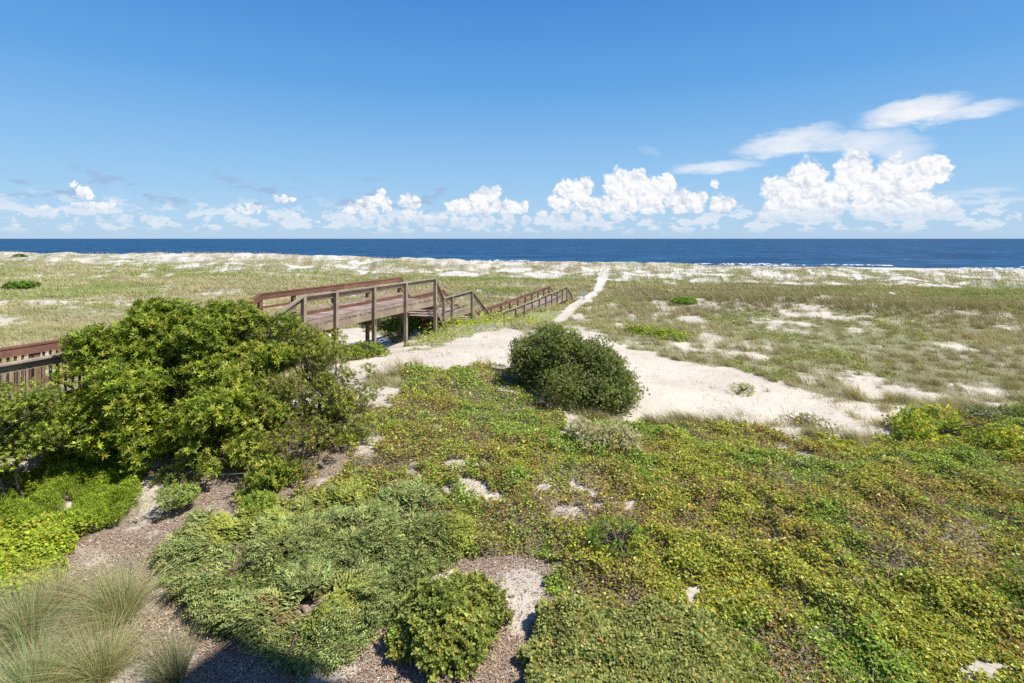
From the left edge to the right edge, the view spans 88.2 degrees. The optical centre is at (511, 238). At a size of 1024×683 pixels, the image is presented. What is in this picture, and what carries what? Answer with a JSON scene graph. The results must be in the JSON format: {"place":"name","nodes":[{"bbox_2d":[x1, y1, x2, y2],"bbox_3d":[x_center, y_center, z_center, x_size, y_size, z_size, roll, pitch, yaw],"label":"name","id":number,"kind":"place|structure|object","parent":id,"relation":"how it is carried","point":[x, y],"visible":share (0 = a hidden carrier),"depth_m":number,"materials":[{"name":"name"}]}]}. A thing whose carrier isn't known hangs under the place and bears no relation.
{"place":"outdoors","nodes":[
{"label":"outdoors","id":0,"kind":"place"},
{"bbox_2d":[0,589,200,682],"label":"fountain grass","id":1,"kind":"object","parent":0,"point":[109,657],"depth_m":6.36,"materials":[{"name":"green plant"}]},
{"bbox_2d":[0,252,1023,682],"bbox_3d":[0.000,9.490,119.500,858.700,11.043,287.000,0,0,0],"label":"ground","id":2,"kind":"structure","parent":0,"point":[680,388],"depth_m":15.65,"materials":[{"name":"beige sand"}]},
{"bbox_2d":[11,253,27,257],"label":"dune shrub","id":3,"kind":"object","parent":2,"relation":"on","point":[20,255],"visible":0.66,"depth_m":149.44,"materials":[{"name":"green plant"}]},
{"bbox_2d":[0,280,40,289],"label":"dune shrub","id":4,"kind":"object","parent":2,"relation":"on","point":[19,284],"visible":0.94,"depth_m":65.03,"materials":[{"name":"green plant"}]},
{"bbox_2d":[0,377,91,509],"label":"edge shrub","id":5,"kind":"object","parent":2,"relation":"on","point":[25,431],"visible":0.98,"depth_m":9.56,"materials":[{"name":"green plant"}]},
{"bbox_2d":[0,446,148,604],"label":"feathery ground cover","id":6,"kind":"object","parent":2,"relation":"on","point":[35,530],"visible":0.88,"depth_m":9.36,"materials":[{"name":"green plant"}]},
{"bbox_2d":[42,295,296,468],"bbox_3d":[-7.328,3.050,11.982,4.607,3.428,4.332,0,0,0],"label":"tall shrub","id":7,"kind":"object","parent":2,"relation":"on","point":[120,404],"visible":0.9,"depth_m":11.03,"materials":[{"name":"green plant"}]},
{"bbox_2d":[149,298,306,509],"bbox_3d":[-5.996,3.228,11.435,2.917,3.540,4.841,0,0,-20],"label":"lanceleaf shrub","id":8,"kind":"object","parent":2,"relation":"on","point":[237,430],"visible":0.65,"depth_m":10.99,"materials":[{"name":"green plant"}]},
{"bbox_2d":[0,277,572,425],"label":"boardwalk","id":9,"kind":"structure","parent":2,"relation":"on","point":[372,309],"depth_m":21.26,"materials":[{"name":"brown wood"}]},
{"bbox_2d":[230,318,383,488],"bbox_3d":[-4.667,3.402,12.010,3.466,2.867,4.034,0,0,0],"label":"twiggy shrub","id":10,"kind":"object","parent":2,"relation":"on","point":[313,342],"visible":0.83,"depth_m":11.84,"materials":[{"name":"green plant"}]},
{"bbox_2d":[0,424,629,682],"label":"bark mulch","id":11,"kind":"object","parent":2,"relation":"on","point":[366,675],"visible":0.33,"depth_m":7.04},
{"bbox_2d":[0,550,127,667],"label":"fountain grass","id":12,"kind":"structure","parent":11,"relation":"on","point":[13,619],"depth_m":6.96,"materials":[{"name":"green plant"}]},
{"bbox_2d":[0,550,130,628],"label":"fountain grass","id":13,"kind":"object","parent":11,"relation":"on","point":[54,584],"depth_m":7.48,"materials":[{"name":"green plant"}]},
{"bbox_2d":[0,595,146,682],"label":"fountain grass","id":14,"kind":"object","parent":11,"relation":"on","point":[18,673],"depth_m":6.19,"materials":[{"name":"green plant"}]},
{"bbox_2d":[0,538,200,665],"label":"fountain grass","id":15,"kind":"object","parent":11,"relation":"on","point":[107,606],"depth_m":7.21,"materials":[{"name":"green plant"}]},
{"bbox_2d":[109,609,210,682],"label":"fountain grass","id":16,"kind":"object","parent":11,"relation":"on","point":[176,659],"depth_m":6.34,"materials":[{"name":"green plant"}]},
{"bbox_2d":[152,482,201,523],"bbox_3d":[-6.068,4.743,9.567,0.779,0.587,0.690,0,0,-38],"label":"weed clump","id":17,"kind":"object","parent":11,"relation":"on","point":[185,494],"visible":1,"depth_m":9.47,"materials":[{"name":"green plant"}]},
{"bbox_2d":[238,489,278,518],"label":"weed clump","id":18,"kind":"object","parent":11,"relation":"on","point":[266,493],"visible":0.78,"depth_m":9.32,"materials":[{"name":"green plant"}]},
{"bbox_2d":[144,474,481,682],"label":"creeping juniper","id":19,"kind":"object","parent":11,"relation":"on","point":[261,594],"visible":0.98,"depth_m":8.01,"materials":[{"name":"green plant"}]},
{"bbox_2d":[382,568,514,682],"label":"hawthorn shrub","id":20,"kind":"object","parent":11,"relation":"on","point":[420,624],"visible":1,"depth_m":6.70,"materials":[{"name":"green plant"}]},
{"bbox_2d":[330,340,391,360],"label":"dune shrub","id":21,"kind":"object","parent":2,"relation":"on","point":[375,350],"visible":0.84,"depth_m":20.07,"materials":[{"name":"green plant"}]},
{"bbox_2d":[359,316,432,342],"bbox_3d":[-5.722,4.570,27.857,2.462,1.756,5.202,0,0,32],"label":"under deck shrub","id":22,"kind":"object","parent":2,"relation":"on","point":[392,324],"visible":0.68,"depth_m":26.93,"materials":[{"name":"green plant"}]},
{"bbox_2d":[0,258,1023,451],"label":"dune grass","id":23,"kind":"structure","parent":2,"relation":"on","point":[769,296],"depth_m":36.78,"materials":[{"name":"plant"}]},
{"bbox_2d":[0,260,1023,382],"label":"dune creeper","id":24,"kind":"object","parent":2,"relation":"on","point":[470,322],"visible":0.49,"depth_m":32.07,"materials":[{"name":"green plant"}]},
{"bbox_2d":[0,251,1023,286],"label":"sea oat fringe","id":25,"kind":"object","parent":2,"relation":"on","point":[806,269],"visible":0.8,"depth_m":115.79,"materials":[{"name":"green plant"}]},
{"bbox_2d":[504,321,650,415],"bbox_3d":[1.862,3.727,16.083,4.236,2.164,4.410,0,0,0],"label":"oak shrub","id":26,"kind":"object","parent":2,"relation":"on","point":[552,351],"visible":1,"depth_m":15.39,"materials":[{"name":"green plant"}]},
{"bbox_2d":[565,415,645,459],"bbox_3d":[2.088,4.480,11.928,1.909,0.693,1.400,0,0,20],"label":"silvery shrub","id":27,"kind":"object","parent":2,"relation":"on","point":[581,431],"visible":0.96,"depth_m":11.85,"materials":[{"name":"green plant"}]},
{"bbox_2d":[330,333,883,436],"bbox_3d":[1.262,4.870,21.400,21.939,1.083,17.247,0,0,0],"label":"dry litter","id":28,"kind":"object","parent":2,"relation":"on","point":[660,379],"visible":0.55,"depth_m":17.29,"materials":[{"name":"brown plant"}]},
{"bbox_2d":[584,512,643,562],"bbox_3d":[1.654,4.796,8.507,1.007,0.678,0.826,0,0,0],"label":"weed clump","id":29,"kind":"object","parent":2,"relation":"on","point":[612,538],"visible":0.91,"depth_m":8.45,"materials":[{"name":"green plant"}]},
{"bbox_2d":[224,360,1023,682],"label":"vine ground cover","id":30,"kind":"object","parent":2,"relation":"on","point":[942,642],"visible":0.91,"depth_m":9.01,"materials":[{"name":"green plant"}]},
{"bbox_2d":[515,591,783,682],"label":"hawthorn bed","id":31,"kind":"object","parent":2,"relation":"on","point":[582,638],"visible":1,"depth_m":6.39,"materials":[{"name":"green plant"}]},
{"bbox_2d":[620,322,695,340],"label":"dune shrub","id":32,"kind":"object","parent":2,"relation":"on","point":[640,328],"visible":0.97,"depth_m":26.51,"materials":[{"name":"green plant"}]},
{"bbox_2d":[670,296,699,304],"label":"dune shrub","id":33,"kind":"object","parent":2,"relation":"on","point":[681,300],"visible":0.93,"depth_m":42.01,"materials":[{"name":"green plant"}]},
{"bbox_2d":[727,381,756,395],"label":"weed clump","id":34,"kind":"object","parent":2,"relation":"on","point":[744,389],"visible":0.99,"depth_m":17.18,"materials":[{"name":"green plant"}]},
{"bbox_2d":[744,633,768,658],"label":"weed clump","id":35,"kind":"object","parent":2,"relation":"on","point":[753,645],"visible":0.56,"depth_m":6.57,"materials":[{"name":"green plant"}]},
{"bbox_2d":[778,412,846,433],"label":"silvery shrub","id":36,"kind":"object","parent":2,"relation":"on","point":[802,418],"visible":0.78,"depth_m":14.39,"materials":[{"name":"green plant"}]},
{"bbox_2d":[870,400,1023,454],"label":"sea grape shrub","id":37,"kind":"object","parent":2,"relation":"on","point":[912,417],"visible":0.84,"depth_m":12.78,"materials":[{"name":"green plant"}]},
{"bbox_2d":[924,557,1023,625],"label":"corner shrub","id":38,"kind":"object","parent":2,"relation":"on","point":[1016,573],"visible":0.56,"depth_m":7.36,"materials":[{"name":"green plant"}]},
{"bbox_2d":[954,400,1023,422],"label":"bayberry shrub","id":39,"kind":"object","parent":2,"relation":"on","point":[1000,413],"visible":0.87,"depth_m":14.71,"materials":[{"name":"green plant"}]},
{"bbox_2d":[0,239,1023,268],"bbox_3d":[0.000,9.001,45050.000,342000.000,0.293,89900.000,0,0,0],"label":"sea","id":40,"kind":"structure","parent":0,"point":[940,253],"depth_m":438.69,"materials":[{"name":"liquid"}]},
{"bbox_2d":[469,260,1023,268],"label":"surf","id":41,"kind":"structure","parent":40,"relation":"on","point":[758,264],"depth_m":179.54,"materials":[{"name":"liquid"}]},
{"bbox_2d":[0,0,1023,238],"label":"sky","id":42,"kind":"structure","parent":0,"point":[120,119],"materials":[{"name":"blue"}]}
]}

